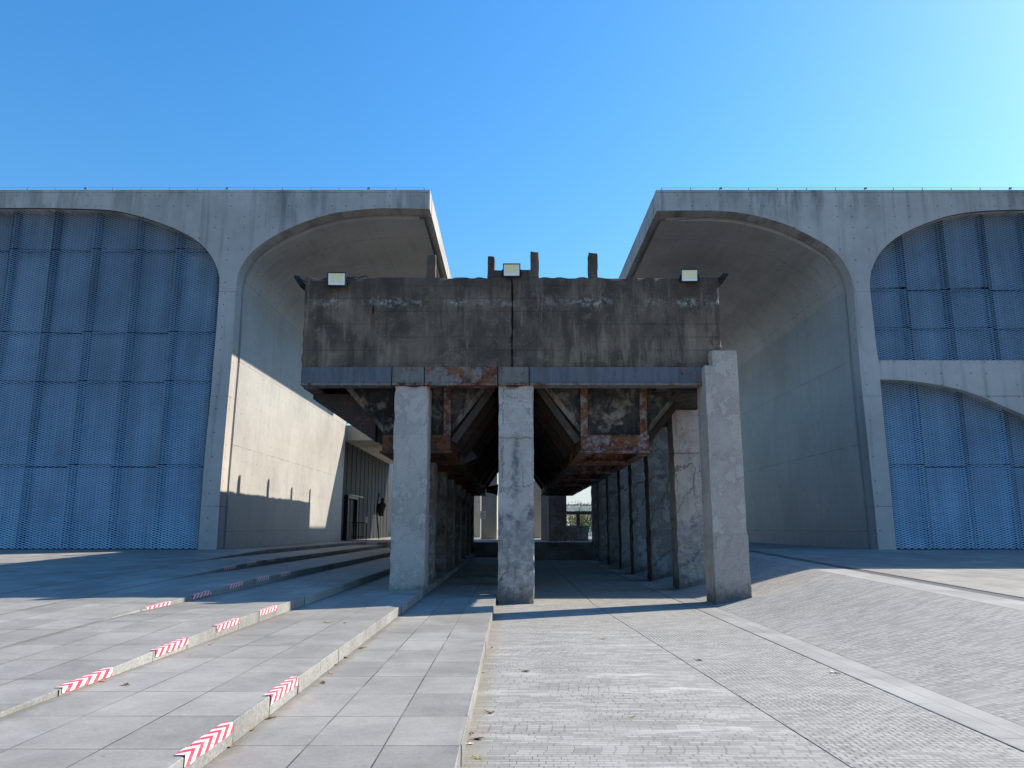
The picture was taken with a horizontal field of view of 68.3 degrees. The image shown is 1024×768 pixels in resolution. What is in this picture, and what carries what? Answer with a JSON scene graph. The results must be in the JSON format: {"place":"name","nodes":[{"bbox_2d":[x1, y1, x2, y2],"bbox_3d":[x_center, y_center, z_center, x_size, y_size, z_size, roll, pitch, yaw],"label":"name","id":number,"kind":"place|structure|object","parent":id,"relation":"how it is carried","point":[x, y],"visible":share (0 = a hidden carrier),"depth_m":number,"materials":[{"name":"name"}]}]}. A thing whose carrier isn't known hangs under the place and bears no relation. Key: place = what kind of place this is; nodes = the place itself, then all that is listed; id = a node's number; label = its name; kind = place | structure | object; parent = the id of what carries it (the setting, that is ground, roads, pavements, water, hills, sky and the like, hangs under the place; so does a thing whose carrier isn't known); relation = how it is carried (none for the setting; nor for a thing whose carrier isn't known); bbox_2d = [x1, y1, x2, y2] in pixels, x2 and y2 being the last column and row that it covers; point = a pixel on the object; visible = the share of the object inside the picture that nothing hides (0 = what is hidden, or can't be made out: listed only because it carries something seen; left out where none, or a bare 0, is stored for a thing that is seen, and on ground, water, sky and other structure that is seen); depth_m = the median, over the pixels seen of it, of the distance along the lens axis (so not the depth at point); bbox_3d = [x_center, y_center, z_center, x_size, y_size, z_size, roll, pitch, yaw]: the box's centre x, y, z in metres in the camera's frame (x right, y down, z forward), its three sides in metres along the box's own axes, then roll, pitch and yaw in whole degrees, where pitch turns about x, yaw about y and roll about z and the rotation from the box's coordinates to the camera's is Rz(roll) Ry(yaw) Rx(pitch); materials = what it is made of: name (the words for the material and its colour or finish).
{"place":"outdoors","nodes":[
{"label":"outdoors","id":0,"kind":"place"},
{"bbox_2d":[0,542,348,592],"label":"plaza","id":1,"kind":"structure","parent":0,"point":[23,569],"depth_m":21.23,"materials":[{"name":"grey concrete"}]},
{"bbox_2d":[13,542,352,591],"bbox_3d":[-8.937,2.527,6.287,0.001,1.100,73.300,0,-11,0],"label":"step face","id":2,"kind":"object","parent":1,"relation":"attached to","point":[267,551],"visible":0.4,"depth_m":29.66},
{"bbox_2d":[0,187,450,549],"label":"museum wing","id":3,"kind":"structure","parent":1,"relation":"on","point":[155,394],"depth_m":29.63,"materials":[{"name":"grey concrete"}]},
{"bbox_2d":[388,464,392,536],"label":"wall","id":4,"kind":"structure","parent":0,"point":[390,499],"depth_m":71.20,"materials":[{"name":"concrete"}]},
{"bbox_2d":[331,535,591,547],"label":"plaza","id":5,"kind":"structure","parent":0,"point":[386,542],"depth_m":44.63,"materials":[{"name":"grey concrete"}]},
{"bbox_2d":[351,522,364,539],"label":"queue barrier","id":6,"kind":"object","parent":5,"relation":"on","point":[358,536],"visible":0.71,"depth_m":49.47,"materials":[{"name":"black metal"}]},
{"bbox_2d":[365,517,367,539],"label":"notice stand","id":7,"kind":"object","parent":5,"relation":"on","point":[366,521],"visible":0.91,"depth_m":48.93,"materials":[{"name":"black metal"}]},
{"bbox_2d":[340,422,393,540],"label":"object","id":8,"kind":"object","parent":5,"relation":"on","point":[366,471],"visible":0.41,"depth_m":54.34,"materials":[{"name":"black metal"}]},
{"bbox_2d":[343,495,357,539],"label":"door","id":9,"kind":"structure","parent":8,"relation":"in","point":[347,497],"depth_m":49.10,"materials":[{"name":"black metal"}]},
{"bbox_2d":[376,493,385,538],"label":"sculpture","id":10,"kind":"object","parent":5,"relation":"on","point":[380,508],"visible":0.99,"depth_m":57.12,"materials":[{"name":"brown metal"}]},
{"bbox_2d":[474,496,480,536],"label":"wall","id":11,"kind":"structure","parent":5,"relation":"on","point":[477,516],"depth_m":65.01,"materials":[{"name":"concrete"}]},
{"bbox_2d":[481,475,496,538],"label":"wall","id":12,"kind":"structure","parent":5,"relation":"on","point":[489,522],"depth_m":53.21,"materials":[{"name":"grey concrete"}]},
{"bbox_2d":[481,511,485,518],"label":"paper notice","id":13,"kind":"object","parent":12,"relation":"attached to","point":[483,514],"visible":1,"depth_m":53.19,"materials":[{"name":"white paper"}]},
{"bbox_2d":[534,480,540,537],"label":"wall","id":14,"kind":"structure","parent":5,"relation":"on","point":[537,511],"depth_m":59.18,"materials":[{"name":"grey concrete"}]},
{"bbox_2d":[541,489,547,539],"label":"wall","id":15,"kind":"structure","parent":5,"relation":"on","point":[544,517],"depth_m":49.73,"materials":[{"name":"concrete"}]},
{"bbox_2d":[548,496,566,540],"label":"wall","id":16,"kind":"structure","parent":5,"relation":"on","point":[557,519],"depth_m":46.29,"materials":[{"name":"grey concrete"}]},
{"bbox_2d":[567,526,587,540],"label":"wall","id":17,"kind":"structure","parent":5,"relation":"on","point":[577,533],"depth_m":48.07,"materials":[{"name":"grey concrete"}]},
{"bbox_2d":[566,504,591,525],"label":"footbridge","id":18,"kind":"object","parent":5,"relation":"on","point":[577,513],"visible":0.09,"depth_m":71.15,"materials":[{"name":"grey concrete"}]},
{"bbox_2d":[0,0,1023,529],"label":"sky","id":19,"kind":"structure","parent":0,"point":[552,129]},
{"bbox_2d":[58,530,1023,756],"bbox_3d":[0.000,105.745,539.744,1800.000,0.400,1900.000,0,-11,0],"label":"ground","id":20,"kind":"structure","parent":0,"point":[703,602],"depth_m":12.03,"materials":[{"name":"grey stone"}]},
{"bbox_2d":[0,545,383,613],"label":"step","id":21,"kind":"object","parent":20,"relation":"on","point":[24,599],"visible":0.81,"depth_m":16.53,"materials":[{"name":"concrete"}]},
{"bbox_2d":[223,565,235,570],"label":"warning tape","id":22,"kind":"object","parent":21,"relation":"on","point":[230,567],"visible":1,"depth_m":19.29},
{"bbox_2d":[247,561,256,565],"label":"warning tape","id":23,"kind":"object","parent":21,"relation":"on","point":[251,563],"visible":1,"depth_m":20.85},
{"bbox_2d":[0,556,389,716],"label":"step","id":24,"kind":"object","parent":20,"relation":"on","point":[36,670],"visible":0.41,"depth_m":9.01,"materials":[{"name":"concrete"}]},
{"bbox_2d":[57,667,112,692],"bbox_3d":[-3.749,2.600,6.629,0.072,0.076,0.800,0,-11,0],"label":"warning tape","id":25,"kind":"object","parent":24,"relation":"on","point":[93,677],"visible":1,"depth_m":6.62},
{"bbox_2d":[152,637,188,656],"bbox_3d":[-3.749,2.881,8.266,0.073,0.097,0.800,0,-11,0],"label":"warning tape","id":26,"kind":"object","parent":24,"relation":"on","point":[170,646],"visible":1,"depth_m":8.23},
{"bbox_2d":[213,618,239,631],"bbox_3d":[-3.749,3.156,9.903,0.073,0.088,0.800,0,-11,0],"label":"warning tape","id":27,"kind":"object","parent":24,"relation":"on","point":[227,624],"visible":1,"depth_m":9.85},
{"bbox_2d":[257,605,276,615],"bbox_3d":[-3.749,3.464,11.534,0.073,0.079,0.800,0,-11,0],"label":"warning tape","id":28,"kind":"object","parent":24,"relation":"on","point":[270,609],"visible":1,"depth_m":11.51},
{"bbox_2d":[0,548,390,646],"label":"step","id":29,"kind":"object","parent":20,"relation":"on","point":[27,624],"visible":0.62,"depth_m":12.77,"materials":[{"name":"concrete"}]},
{"bbox_2d":[143,601,170,608],"bbox_3d":[-5.489,3.422,11.665,0.073,0.057,0.800,0,-11,0],"label":"warning tape","id":30,"kind":"object","parent":29,"relation":"on","point":[165,603],"visible":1,"depth_m":11.68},
{"bbox_2d":[191,590,210,598],"bbox_3d":[-5.489,3.712,13.299,0.073,0.095,0.800,0,-11,0],"label":"warning tape","id":31,"kind":"object","parent":29,"relation":"on","point":[202,594],"visible":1,"depth_m":13.30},
{"bbox_2d":[229,581,243,588],"bbox_3d":[-5.489,3.984,14.937,0.073,0.099,0.800,0,-11,0],"label":"warning tape","id":32,"kind":"object","parent":29,"relation":"on","point":[236,584],"visible":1,"depth_m":14.95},
{"bbox_2d":[257,576,268,581],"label":"warning tape","id":33,"kind":"object","parent":29,"relation":"on","point":[263,578],"visible":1,"depth_m":16.57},
{"bbox_2d":[279,572,290,576],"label":"warning tape","id":34,"kind":"object","parent":29,"relation":"on","point":[285,574],"visible":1,"depth_m":18.18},
{"bbox_2d":[0,554,474,767],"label":"step","id":35,"kind":"object","parent":20,"relation":"on","point":[160,712],"visible":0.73,"depth_m":6.33,"materials":[{"name":"concrete"}]},
{"bbox_2d":[175,722,232,766],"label":"warning tape","id":36,"kind":"object","parent":35,"relation":"on","point":[200,746],"visible":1,"depth_m":4.89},
{"bbox_2d":[264,677,297,704],"bbox_3d":[-2.010,2.667,6.576,0.073,0.079,0.800,0,-11,0],"label":"warning tape","id":37,"kind":"object","parent":35,"relation":"on","point":[282,689],"visible":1,"depth_m":6.54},
{"bbox_2d":[202,557,497,767],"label":"step","id":38,"kind":"object","parent":20,"relation":"on","point":[400,690],"visible":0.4,"depth_m":6.75,"materials":[{"name":"concrete"}]},
{"bbox_2d":[566,502,585,525],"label":"broadleaf tree","id":39,"kind":"object","parent":20,"relation":"on","point":[570,520],"visible":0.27,"depth_m":90.13,"materials":[{"name":"green plant"}]},
{"bbox_2d":[571,500,590,525],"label":"broadleaf tree","id":40,"kind":"object","parent":20,"relation":"on","point":[581,508],"visible":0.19,"depth_m":97.06,"materials":[{"name":"green plant"}]},
{"bbox_2d":[574,506,591,532],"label":"broadleaf tree","id":41,"kind":"object","parent":20,"relation":"on","point":[587,522],"visible":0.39,"depth_m":82.14,"materials":[{"name":"green plant"}]},
{"bbox_2d":[461,560,849,767],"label":"paved lane","id":42,"kind":"structure","parent":20,"relation":"on","point":[578,693],"depth_m":7.17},
{"bbox_2d":[301,251,751,609],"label":"hopper bridge","id":43,"kind":"structure","parent":42,"relation":"on","point":[440,390],"depth_m":18.09,"materials":[{"name":"concrete"}]},
{"bbox_2d":[293,275,305,290],"bbox_3d":[-5.242,-2.559,18.866,0.195,0.300,0.450,-33,-11,-3],"label":"floodlight","id":44,"kind":"object","parent":43,"relation":"attached to","point":[300,281],"visible":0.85,"depth_m":18.69,"materials":[{"name":"black metal"}]},
{"bbox_2d":[326,272,347,286],"bbox_3d":[-4.201,-2.507,18.152,0.490,0.330,0.195,1,-2,-3],"label":"floodlight","id":45,"kind":"object","parent":43,"relation":"attached to","point":[336,279],"visible":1,"depth_m":18.07,"materials":[{"name":"black metal"}]},
{"bbox_2d":[470,474,497,495],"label":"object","id":46,"kind":"object","parent":43,"relation":"attached to","point":[493,489],"visible":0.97,"depth_m":26.67,"materials":[{"name":"black metal"}]},
{"bbox_2d":[502,263,520,276],"bbox_3d":[-0.009,-2.729,18.195,0.470,0.320,0.195,0,-2,0],"label":"floodlight","id":47,"kind":"object","parent":43,"relation":"attached to","point":[511,269],"visible":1,"depth_m":18.11,"materials":[{"name":"black metal"}]},
{"bbox_2d":[679,269,698,281],"bbox_3d":[4.256,-2.596,18.169,0.460,0.310,0.195,0,-2,2],"label":"floodlight","id":48,"kind":"object","parent":43,"relation":"attached to","point":[688,275],"visible":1,"depth_m":18.08,"materials":[{"name":"black metal"}]},
{"bbox_2d":[717,273,728,286],"bbox_3d":[5.192,-2.616,18.877,0.195,0.300,0.450,36,-11,4],"label":"floodlight","id":49,"kind":"object","parent":43,"relation":"attached to","point":[722,278],"visible":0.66,"depth_m":18.68,"materials":[{"name":"black metal"}]},
{"bbox_2d":[473,542,596,559],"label":"steps","id":50,"kind":"structure","parent":42,"relation":"on","point":[564,551],"depth_m":41.27,"materials":[{"name":"concrete"}]},
{"bbox_2d":[546,560,1023,767],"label":"paved lane","id":51,"kind":"structure","parent":20,"relation":"on","point":[849,721],"depth_m":7.79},
{"bbox_2d":[585,560,1023,751],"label":"granite band","id":52,"kind":"object","parent":20,"relation":"on","point":[1002,730],"visible":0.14,"depth_m":8.39,"materials":[{"name":"grey stone"}]},
{"bbox_2d":[749,552,1023,610],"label":"granite band","id":53,"kind":"object","parent":20,"relation":"on","point":[988,599],"visible":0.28,"depth_m":14.79,"materials":[{"name":"grey stone"}]},
{"bbox_2d":[749,542,1023,597],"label":"plaza","id":54,"kind":"structure","parent":0,"point":[998,571],"depth_m":20.84,"materials":[{"name":"grey concrete"}]},
{"bbox_2d":[619,187,1023,549],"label":"museum wing","id":55,"kind":"structure","parent":54,"relation":"on","point":[874,339],"depth_m":29.84,"materials":[{"name":"grey concrete"}]},
{"bbox_2d":[749,550,1023,600],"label":"drain channel","id":56,"kind":"object","parent":54,"relation":"on","point":[964,589],"visible":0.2,"depth_m":15.96,"materials":[{"name":"grey concrete"}]}
]}

